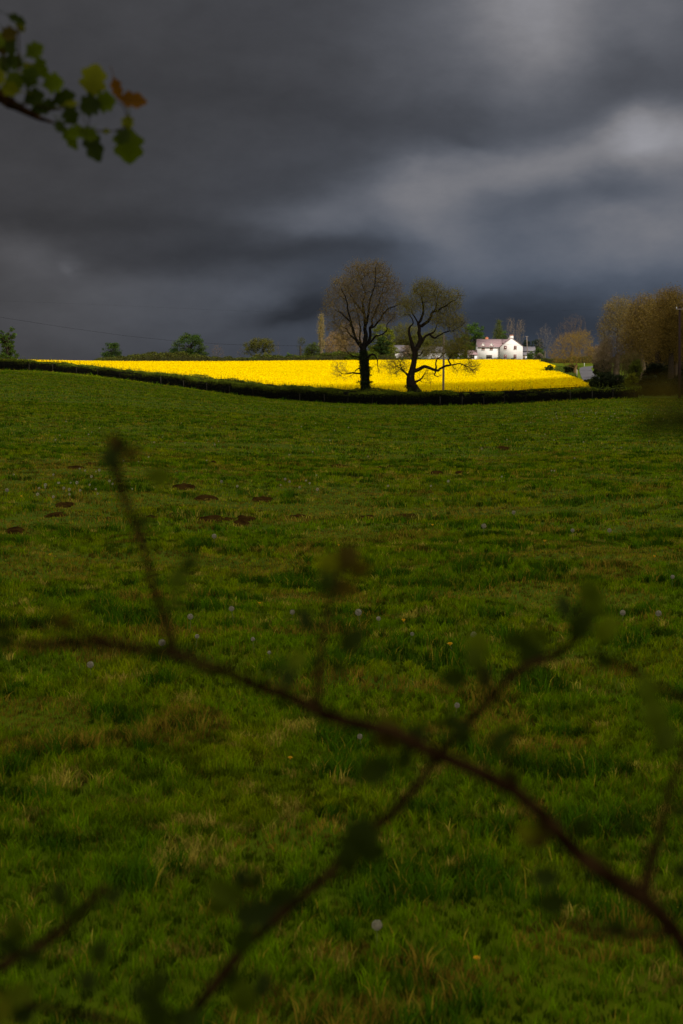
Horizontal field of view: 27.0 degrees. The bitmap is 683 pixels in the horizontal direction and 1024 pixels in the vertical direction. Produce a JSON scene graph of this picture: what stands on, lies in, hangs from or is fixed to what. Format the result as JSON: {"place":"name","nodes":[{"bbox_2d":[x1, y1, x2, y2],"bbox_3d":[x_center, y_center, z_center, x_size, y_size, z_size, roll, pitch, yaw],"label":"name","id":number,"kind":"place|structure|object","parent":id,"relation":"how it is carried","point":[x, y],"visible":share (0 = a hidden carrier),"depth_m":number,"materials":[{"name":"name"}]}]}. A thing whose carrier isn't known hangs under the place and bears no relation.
{"place":"outdoors","nodes":[
{"label":"outdoors","id":0,"kind":"place"},
{"bbox_2d":[0,363,682,1023],"bbox_3d":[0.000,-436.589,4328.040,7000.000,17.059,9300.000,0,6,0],"label":"ground","id":1,"kind":"structure","parent":0,"point":[422,931],"depth_m":8.62,"materials":[{"name":"green plant"}]},
{"bbox_2d":[0,326,19,358],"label":"hawthorn tree","id":2,"kind":"object","parent":1,"relation":"on","point":[7,344],"visible":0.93,"depth_m":198.40,"materials":[{"name":"green plant"}]},
{"bbox_2d":[5,526,24,534],"bbox_3d":[-4.089,0.237,17.791,0.265,0.102,0.490,0,6,0],"label":"soil mound","id":3,"kind":"object","parent":1,"relation":"on","point":[14,530],"visible":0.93,"depth_m":17.68,"materials":[{"name":"brown soil"}]},
{"bbox_2d":[44,512,67,517],"bbox_3d":[-3.920,0.038,19.595,0.361,0.092,0.629,0,6,0],"label":"soil mound","id":4,"kind":"object","parent":1,"relation":"on","point":[55,514],"visible":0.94,"depth_m":19.41,"materials":[{"name":"brown soil"}]},
{"bbox_2d":[55,502,74,507],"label":"soil mound","id":5,"kind":"object","parent":1,"relation":"on","point":[66,504],"visible":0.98,"depth_m":21.22,"materials":[{"name":"brown soil"}]},
{"bbox_2d":[0,11,147,164],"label":"hawthorn tree","id":6,"kind":"object","parent":1,"relation":"on","point":[129,142],"visible":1,"depth_m":2.14,"materials":[{"name":"green plant"}]},
{"bbox_2d":[66,465,84,468],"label":"soil mound","id":7,"kind":"object","parent":1,"relation":"on","point":[75,467],"visible":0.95,"depth_m":27.47,"materials":[{"name":"brown soil"}]},
{"bbox_2d":[87,661,93,675],"bbox_3d":[-1.704,1.088,9.654,0.046,0.152,0.046,0,6,4],"label":"dandelion clock","id":8,"kind":"object","parent":1,"relation":"on","point":[89,664],"visible":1,"depth_m":9.64,"materials":[{"name":"white plant"}]},
{"bbox_2d":[0,879,202,1023],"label":"hawthorn shrub","id":9,"kind":"object","parent":1,"relation":"on","point":[18,1005],"visible":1,"depth_m":0.85,"materials":[{"name":"green plant"}]},
{"bbox_2d":[100,342,121,356],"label":"round bush","id":10,"kind":"object","parent":1,"relation":"on","point":[111,353],"visible":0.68,"depth_m":342.42,"materials":[{"name":"green plant"}]},
{"bbox_2d":[93,351,247,361],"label":"hedge","id":11,"kind":"object","parent":1,"relation":"on","point":[166,356],"visible":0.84,"depth_m":369.81,"materials":[{"name":"green plant"}]},
{"bbox_2d":[172,483,195,489],"bbox_3d":[-2.692,-0.429,24.292,0.429,0.122,0.754,0,6,0],"label":"soil mound","id":12,"kind":"object","parent":1,"relation":"on","point":[183,486],"visible":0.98,"depth_m":24.17,"materials":[{"name":"brown soil"}]},
{"bbox_2d":[168,332,209,355],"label":"oak tree","id":13,"kind":"object","parent":1,"relation":"on","point":[188,349],"visible":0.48,"depth_m":411.13,"materials":[{"name":"green plant"}]},
{"bbox_2d":[188,614,192,633],"bbox_3d":[-1.201,0.901,11.305,0.046,0.185,0.046,-1,6,-10],"label":"dandelion clock","id":14,"kind":"object","parent":1,"relation":"on","point":[190,616],"visible":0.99,"depth_m":11.29,"materials":[{"name":"white plant"}]},
{"bbox_2d":[193,495,217,500],"bbox_3d":[-2.153,-0.224,22.737,0.433,0.097,0.873,0,6,0],"label":"soil mound","id":15,"kind":"object","parent":1,"relation":"on","point":[205,497],"visible":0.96,"depth_m":22.59,"materials":[{"name":"brown soil"}]},
{"bbox_2d":[196,515,234,522],"bbox_3d":[-1.795,0.096,19.765,0.615,0.094,0.958,3,7,26],"label":"soil mound","id":16,"kind":"object","parent":1,"relation":"on","point":[213,517],"visible":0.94,"depth_m":19.65,"materials":[{"name":"brown soil"}]},
{"bbox_2d":[232,519,249,526],"bbox_3d":[-1.377,0.155,19.465,0.262,0.104,0.508,0,6,0],"label":"soil mound","id":17,"kind":"object","parent":1,"relation":"on","point":[241,522],"visible":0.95,"depth_m":19.38,"materials":[{"name":"brown soil"}]},
{"bbox_2d":[238,515,254,520],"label":"soil mound","id":18,"kind":"object","parent":1,"relation":"on","point":[246,518],"visible":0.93,"depth_m":19.84,"materials":[{"name":"brown soil"}]},
{"bbox_2d":[242,337,274,355],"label":"tree","id":19,"kind":"object","parent":1,"relation":"on","point":[254,343],"visible":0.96,"depth_m":424.89,"materials":[{"name":"green plant"}]},
{"bbox_2d":[126,369,391,391],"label":"hedge","id":20,"kind":"object","parent":1,"relation":"on","point":[239,380],"visible":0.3,"depth_m":151.20,"materials":[{"name":"green plant"}]},
{"bbox_2d":[252,496,272,502],"bbox_3d":[-1.263,-0.200,22.844,0.366,0.098,0.661,0,6,0],"label":"soil mound","id":21,"kind":"object","parent":1,"relation":"on","point":[263,498],"visible":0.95,"depth_m":22.70,"materials":[{"name":"brown soil"}]},
{"bbox_2d":[289,514,310,518],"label":"soil mound","id":22,"kind":"object","parent":1,"relation":"on","point":[296,516],"visible":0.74,"depth_m":20.23,"materials":[{"name":"brown soil"}]},
{"bbox_2d":[297,336,304,354],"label":"ivy clad tree","id":23,"kind":"object","parent":1,"relation":"on","point":[302,340],"visible":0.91,"depth_m":436.96,"materials":[{"name":"green plant"}]},
{"bbox_2d":[31,359,588,392],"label":"rapeseed crop","id":24,"kind":"object","parent":1,"relation":"on","point":[498,375],"visible":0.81,"depth_m":213.98,"materials":[{"name":"yellow plant"}]},
{"bbox_2d":[302,342,321,355],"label":"round bush","id":25,"kind":"object","parent":1,"relation":"on","point":[310,350],"visible":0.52,"depth_m":441.67,"materials":[{"name":"green plant"}]},
{"bbox_2d":[3,363,624,405],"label":"wire fence","id":26,"kind":"object","parent":1,"relation":"on","point":[613,393],"visible":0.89,"depth_m":137.18,"materials":[{"name":"grey metal"}]},
{"bbox_2d":[0,355,635,405],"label":"hedge","id":27,"kind":"object","parent":1,"relation":"on","point":[388,397],"visible":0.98,"depth_m":139.63,"materials":[{"name":"green plant"}]},
{"bbox_2d":[244,350,394,360],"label":"hedge","id":28,"kind":"object","parent":1,"relation":"on","point":[323,356],"visible":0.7,"depth_m":434.81,"materials":[{"name":"green plant"}]},
{"bbox_2d":[316,314,325,352],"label":"poplar tree","id":29,"kind":"object","parent":1,"relation":"on","point":[321,334],"visible":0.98,"depth_m":448.41,"materials":[{"name":"brown plant"}]},
{"bbox_2d":[323,330,348,352],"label":"willow tree","id":30,"kind":"object","parent":1,"relation":"on","point":[331,348],"visible":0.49,"depth_m":451.46,"materials":[{"name":"brown plant"}]},
{"bbox_2d":[0,433,682,959],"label":"hawthorn shrub","id":31,"kind":"object","parent":1,"relation":"on","point":[388,731],"visible":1,"depth_m":0.86,"materials":[{"name":"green plant"}]},
{"bbox_2d":[335,323,363,351],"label":"willow tree","id":32,"kind":"object","parent":1,"relation":"on","point":[356,350],"visible":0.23,"depth_m":458.40,"materials":[{"name":"green plant"}]},
{"bbox_2d":[344,352,359,359],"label":"green bush","id":33,"kind":"object","parent":1,"relation":"on","point":[348,357],"visible":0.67,"depth_m":444.47,"materials":[{"name":"green plant"}]},
{"bbox_2d":[355,609,361,622],"bbox_3d":[0.136,0.885,11.390,0.055,0.220,0.055,1,6,14],"label":"dandelion clock","id":34,"kind":"object","parent":1,"relation":"on","point":[358,611],"visible":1,"depth_m":11.38,"materials":[{"name":"white plant"}]},
{"bbox_2d":[317,257,407,390],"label":"bare tree","id":35,"kind":"object","parent":1,"relation":"on","point":[365,368],"visible":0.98,"depth_m":137.58,"materials":[{"name":"brown plant"}]},
{"bbox_2d":[367,349,378,359],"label":"green bush","id":36,"kind":"object","parent":1,"relation":"on","point":[372,357],"visible":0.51,"depth_m":444.70,"materials":[{"name":"green plant"}]},
{"bbox_2d":[372,920,381,953],"bbox_3d":[0.126,1.520,5.044,0.037,0.150,0.038,0,6,0],"label":"dandelion clock","id":37,"kind":"object","parent":1,"relation":"on","point":[376,925],"visible":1,"depth_m":5.03,"materials":[{"name":"white plant"}]},
{"bbox_2d":[366,323,398,356],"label":"green tree","id":38,"kind":"object","parent":1,"relation":"on","point":[392,349],"visible":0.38,"depth_m":465.62,"materials":[{"name":"green plant"}]},
{"bbox_2d":[373,336,391,354],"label":"cedar tree","id":39,"kind":"object","parent":1,"relation":"on","point":[380,349],"visible":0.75,"depth_m":458.02,"materials":[{"name":"green plant"}]},
{"bbox_2d":[392,345,404,358],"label":"cottage","id":40,"kind":"structure","parent":1,"relation":"on","point":[399,348],"depth_m":473.74,"materials":[{"name":"paint"}]},
{"bbox_2d":[398,345,411,358],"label":"blossom bush","id":41,"kind":"object","parent":1,"relation":"on","point":[404,352],"visible":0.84,"depth_m":470.76,"materials":[{"name":"grey plant"}]},
{"bbox_2d":[391,322,422,347],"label":"olive tree","id":42,"kind":"object","parent":1,"relation":"on","point":[402,330],"visible":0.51,"depth_m":481.30,"materials":[{"name":"green plant"}]},
{"bbox_2d":[392,513,421,519],"bbox_3d":[0.978,0.072,20.925,0.567,0.088,0.990,0,6,0],"label":"soil mound","id":43,"kind":"object","parent":1,"relation":"on","point":[405,515],"visible":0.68,"depth_m":20.86,"materials":[{"name":"brown soil"}]},
{"bbox_2d":[405,334,431,358],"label":"olive bush","id":44,"kind":"object","parent":1,"relation":"on","point":[415,344],"visible":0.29,"depth_m":478.30,"materials":[{"name":"green plant"}]},
{"bbox_2d":[418,348,442,358],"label":"tangled bush","id":45,"kind":"object","parent":1,"relation":"on","point":[438,356],"visible":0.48,"depth_m":468.42,"materials":[{"name":"green plant"}]},
{"bbox_2d":[418,347,442,358],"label":"barn","id":46,"kind":"structure","parent":1,"relation":"on","point":[428,354],"depth_m":477.20,"materials":[{"name":"stone"}]},
{"bbox_2d":[381,276,481,391],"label":"bare tree","id":47,"kind":"object","parent":1,"relation":"on","point":[411,381],"visible":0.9,"depth_m":135.31,"materials":[{"name":"brown plant"}]},
{"bbox_2d":[417,328,447,346],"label":"olive tree","id":48,"kind":"object","parent":1,"relation":"on","point":[436,339],"visible":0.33,"depth_m":484.89,"materials":[{"name":"green plant"}]},
{"bbox_2d":[428,471,442,473],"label":"soil mound","id":49,"kind":"object","parent":1,"relation":"on","point":[437,472],"visible":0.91,"depth_m":28.42,"materials":[{"name":"brown soil"}]},
{"bbox_2d":[191,578,682,1023],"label":"hawthorn shrub","id":50,"kind":"object","parent":1,"relation":"on","point":[360,839],"visible":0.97,"depth_m":0.94,"materials":[{"name":"green plant"}]},
{"bbox_2d":[442,335,444,389],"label":"utility pole","id":51,"kind":"object","parent":1,"relation":"on","point":[443,374],"visible":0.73,"depth_m":141.22,"materials":[{"name":"brown wood"}]},
{"bbox_2d":[445,337,469,358],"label":"olive bush","id":52,"kind":"object","parent":1,"relation":"on","point":[456,356],"visible":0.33,"depth_m":474.26,"materials":[{"name":"green plant"}]},
{"bbox_2d":[393,357,542,361],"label":"hedge","id":53,"kind":"object","parent":1,"relation":"on","point":[433,358],"visible":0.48,"depth_m":461.78,"materials":[{"name":"green plant"}]},
{"bbox_2d":[467,350,477,358],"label":"outbuilding","id":54,"kind":"structure","parent":1,"relation":"on","point":[475,354],"depth_m":477.60,"materials":[{"name":"paint"}]},
{"bbox_2d":[459,322,488,349],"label":"ash tree","id":55,"kind":"object","parent":1,"relation":"on","point":[471,328],"visible":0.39,"depth_m":500.17,"materials":[{"name":"green plant"}]},
{"bbox_2d":[491,319,504,338],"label":"budding tree","id":56,"kind":"object","parent":1,"relation":"on","point":[498,331],"visible":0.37,"depth_m":507.71,"materials":[{"name":"green plant"}]},
{"bbox_2d":[475,335,522,358],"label":"white house","id":57,"kind":"structure","parent":1,"relation":"on","point":[486,349],"depth_m":477.71,"materials":[{"name":"white paint"}]},
{"bbox_2d":[499,330,507,338],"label":"green bush","id":58,"kind":"object","parent":1,"relation":"on","point":[504,337],"visible":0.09,"depth_m":504.20,"materials":[{"name":"green plant"}]},
{"bbox_2d":[496,446,510,449],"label":"soil mound","id":59,"kind":"object","parent":1,"relation":"on","point":[503,447],"visible":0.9,"depth_m":39.36,"materials":[{"name":"brown soil"}]},
{"bbox_2d":[506,318,515,337],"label":"bare tree","id":60,"kind":"object","parent":1,"relation":"on","point":[510,328],"visible":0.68,"depth_m":507.69,"materials":[{"name":"brown plant"}]},
{"bbox_2d":[516,319,524,345],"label":"bare tree","id":61,"kind":"object","parent":1,"relation":"on","point":[520,331],"visible":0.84,"depth_m":508.04,"materials":[{"name":"brown plant"}]},
{"bbox_2d":[520,340,531,346],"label":"dark bush","id":62,"kind":"object","parent":1,"relation":"on","point":[526,342],"visible":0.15,"depth_m":555.79,"materials":[{"name":"green plant"}]},
{"bbox_2d":[523,347,535,353],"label":"outbuilding","id":63,"kind":"structure","parent":1,"relation":"on","point":[529,349],"depth_m":517.32,"materials":[{"name":"stone"}]},
{"bbox_2d":[526,351,533,358],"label":"green bush","id":64,"kind":"object","parent":1,"relation":"on","point":[530,355],"visible":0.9,"depth_m":472.75,"materials":[{"name":"green plant"}]},
{"bbox_2d":[530,338,545,351],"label":"dark bush","id":65,"kind":"object","parent":1,"relation":"on","point":[537,343],"visible":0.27,"depth_m":555.89,"materials":[{"name":"green plant"}]},
{"bbox_2d":[533,353,543,358],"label":"blossom bush","id":66,"kind":"object","parent":1,"relation":"on","point":[539,355],"visible":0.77,"depth_m":468.85,"materials":[{"name":"green plant"}]},
{"bbox_2d":[533,347,544,358],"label":"green bush","id":67,"kind":"object","parent":1,"relation":"on","point":[538,350],"visible":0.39,"depth_m":478.68,"materials":[{"name":"green plant"}]},
{"bbox_2d":[534,322,552,357],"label":"bare tree","id":68,"kind":"object","parent":1,"relation":"on","point":[544,340],"visible":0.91,"depth_m":496.47,"materials":[{"name":"brown plant"}]},
{"bbox_2d":[544,365,553,371],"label":"green bush","id":69,"kind":"object","parent":1,"relation":"on","point":[550,368],"visible":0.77,"depth_m":260.39,"materials":[{"name":"green plant"}]},
{"bbox_2d":[554,313,585,357],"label":"bare tree","id":70,"kind":"object","parent":1,"relation":"on","point":[571,332],"visible":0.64,"depth_m":466.59,"materials":[{"name":"brown plant"}]},
{"bbox_2d":[563,364,578,372],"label":"dark bush","id":71,"kind":"object","parent":1,"relation":"on","point":[568,369],"visible":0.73,"depth_m":266.54,"materials":[{"name":"green plant"}]},
{"bbox_2d":[547,329,595,372],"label":"willow tree","id":72,"kind":"object","parent":1,"relation":"on","point":[578,357],"visible":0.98,"depth_m":260.07,"materials":[{"name":"brown plant"}]},
{"bbox_2d":[541,356,624,362],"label":"hedge","id":73,"kind":"object","parent":1,"relation":"on","point":[552,359],"visible":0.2,"depth_m":464.16,"materials":[{"name":"green plant"}]},
{"bbox_2d":[555,365,612,388],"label":"verge grass","id":74,"kind":"structure","parent":1,"relation":"on","point":[559,368],"depth_m":277.06,"materials":[{"name":"green plant"}]},
{"bbox_2d":[583,378,600,386],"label":"verge bush","id":75,"kind":"object","parent":1,"relation":"on","point":[587,380],"visible":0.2,"depth_m":166.68,"materials":[{"name":"green plant"}]},
{"bbox_2d":[584,345,612,359],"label":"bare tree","id":76,"kind":"object","parent":1,"relation":"on","point":[596,352],"visible":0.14,"depth_m":421.88,"materials":[{"name":"brown plant"}]},
{"bbox_2d":[589,346,608,363],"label":"bare tree","id":77,"kind":"object","parent":1,"relation":"on","point":[592,353],"visible":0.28,"depth_m":297.75,"materials":[{"name":"brown plant"}]},
{"bbox_2d":[592,360,611,374],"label":"dark bush","id":78,"kind":"object","parent":1,"relation":"on","point":[597,370],"visible":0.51,"depth_m":223.46,"materials":[{"name":"green plant"}]},
{"bbox_2d":[587,371,625,387],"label":"dark bush","id":79,"kind":"object","parent":1,"relation":"on","point":[610,379],"visible":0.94,"depth_m":156.60,"materials":[{"name":"green plant"}]},
{"bbox_2d":[591,336,628,379],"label":"tangled bush","id":80,"kind":"object","parent":1,"relation":"on","point":[612,354],"visible":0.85,"depth_m":188.58,"materials":[{"name":"brown plant"}]},
{"bbox_2d":[595,292,637,374],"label":"bare tree","id":81,"kind":"object","parent":1,"relation":"on","point":[617,312],"visible":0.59,"depth_m":198.17,"materials":[{"name":"brown plant"}]},
{"bbox_2d":[620,610,625,621],"bbox_3d":[2.305,0.878,11.664,0.046,0.152,0.046,0,6,1],"label":"dandelion clock","id":82,"kind":"object","parent":1,"relation":"on","point":[622,612],"visible":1,"depth_m":11.66,"materials":[{"name":"white plant"}]},
{"bbox_2d":[623,373,637,387],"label":"yellow bush","id":83,"kind":"object","parent":1,"relation":"on","point":[630,378],"visible":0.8,"depth_m":149.20,"materials":[{"name":"green plant"}]},
{"bbox_2d":[617,349,646,383],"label":"tangled bush","id":84,"kind":"object","parent":1,"relation":"on","point":[630,357],"visible":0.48,"depth_m":170.84,"materials":[{"name":"brown plant"}]},
{"bbox_2d":[627,359,643,384],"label":"yellow bush","id":85,"kind":"object","parent":1,"relation":"on","point":[636,366],"visible":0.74,"depth_m":166.90,"materials":[{"name":"green plant"}]},
{"bbox_2d":[616,289,664,379],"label":"bare tree","id":86,"kind":"object","parent":1,"relation":"on","point":[636,318],"visible":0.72,"depth_m":184.01,"materials":[{"name":"brown plant"}]},
{"bbox_2d":[626,346,654,374],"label":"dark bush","id":87,"kind":"object","parent":1,"relation":"on","point":[645,360],"visible":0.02,"depth_m":212.33,"materials":[{"name":"green plant"}]},
{"bbox_2d":[633,310,656,365],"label":"bare tree","id":88,"kind":"object","parent":1,"relation":"on","point":[649,346],"visible":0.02,"depth_m":190.49,"materials":[{"name":"brown plant"}]},
{"bbox_2d":[625,381,682,437],"bbox_3d":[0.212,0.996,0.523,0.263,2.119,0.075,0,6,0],"label":"leaf","id":89,"kind":"object","parent":1,"relation":"on","point":[667,423],"visible":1,"depth_m":0.39,"materials":[{"name":"green plant"}]},
{"bbox_2d":[641,363,667,380],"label":"dark bush","id":90,"kind":"object","parent":1,"relation":"on","point":[651,369],"visible":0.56,"depth_m":174.72,"materials":[{"name":"green plant"}]},
{"bbox_2d":[656,610,660,620],"bbox_3d":[2.579,0.879,11.575,0.048,0.159,0.048,-4,7,-35],"label":"dandelion clock","id":91,"kind":"object","parent":1,"relation":"on","point":[658,613],"visible":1,"depth_m":11.56,"materials":[{"name":"white plant"}]},
{"bbox_2d":[641,290,682,366],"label":"bare tree","id":92,"kind":"object","parent":1,"relation":"on","point":[655,306],"visible":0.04,"depth_m":203.83,"materials":[{"name":"brown plant"}]},
{"bbox_2d":[644,281,682,368],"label":"bare tree","id":93,"kind":"object","parent":1,"relation":"on","point":[659,358],"visible":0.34,"depth_m":176.21,"materials":[{"name":"brown plant"}]},
{"bbox_2d":[652,303,682,378],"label":"bare tree","id":94,"kind":"object","parent":1,"relation":"on","point":[668,333],"visible":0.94,"depth_m":170.20,"materials":[{"name":"brown plant"}]},
{"bbox_2d":[661,358,682,375],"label":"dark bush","id":95,"kind":"object","parent":1,"relation":"on","point":[666,365],"visible":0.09,"depth_m":198.38,"materials":[{"name":"green plant"}]},
{"bbox_2d":[665,355,682,376],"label":"bare tree","id":96,"kind":"object","parent":1,"relation":"on","point":[676,370],"depth_m":193.80,"materials":[{"name":"brown plant"}]},
{"bbox_2d":[676,306,682,397],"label":"utility pole","id":97,"kind":"object","parent":1,"relation":"on","point":[679,348],"visible":0.9,"depth_m":125.07,"materials":[{"name":"brown wood"}]},
{"bbox_2d":[0,0,682,360],"label":"sky","id":98,"kind":"structure","parent":0,"point":[524,157],"materials":[{"name":"grey"}]},
{"bbox_2d":[579,366,595,379],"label":"road","id":99,"kind":"structure","parent":0,"point":[586,373],"depth_m":274.44,"materials":[{"name":"grey asphalt"}]},
{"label":"utility pole","id":100,"kind":"object","parent":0,"visible":0},
{"bbox_2d":[2,317,437,345],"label":"overhead wire","id":101,"kind":"object","parent":100,"relation":"attached to","point":[230,344],"visible":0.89,"depth_m":143.59,"materials":[{"name":"black metal"}]}
]}

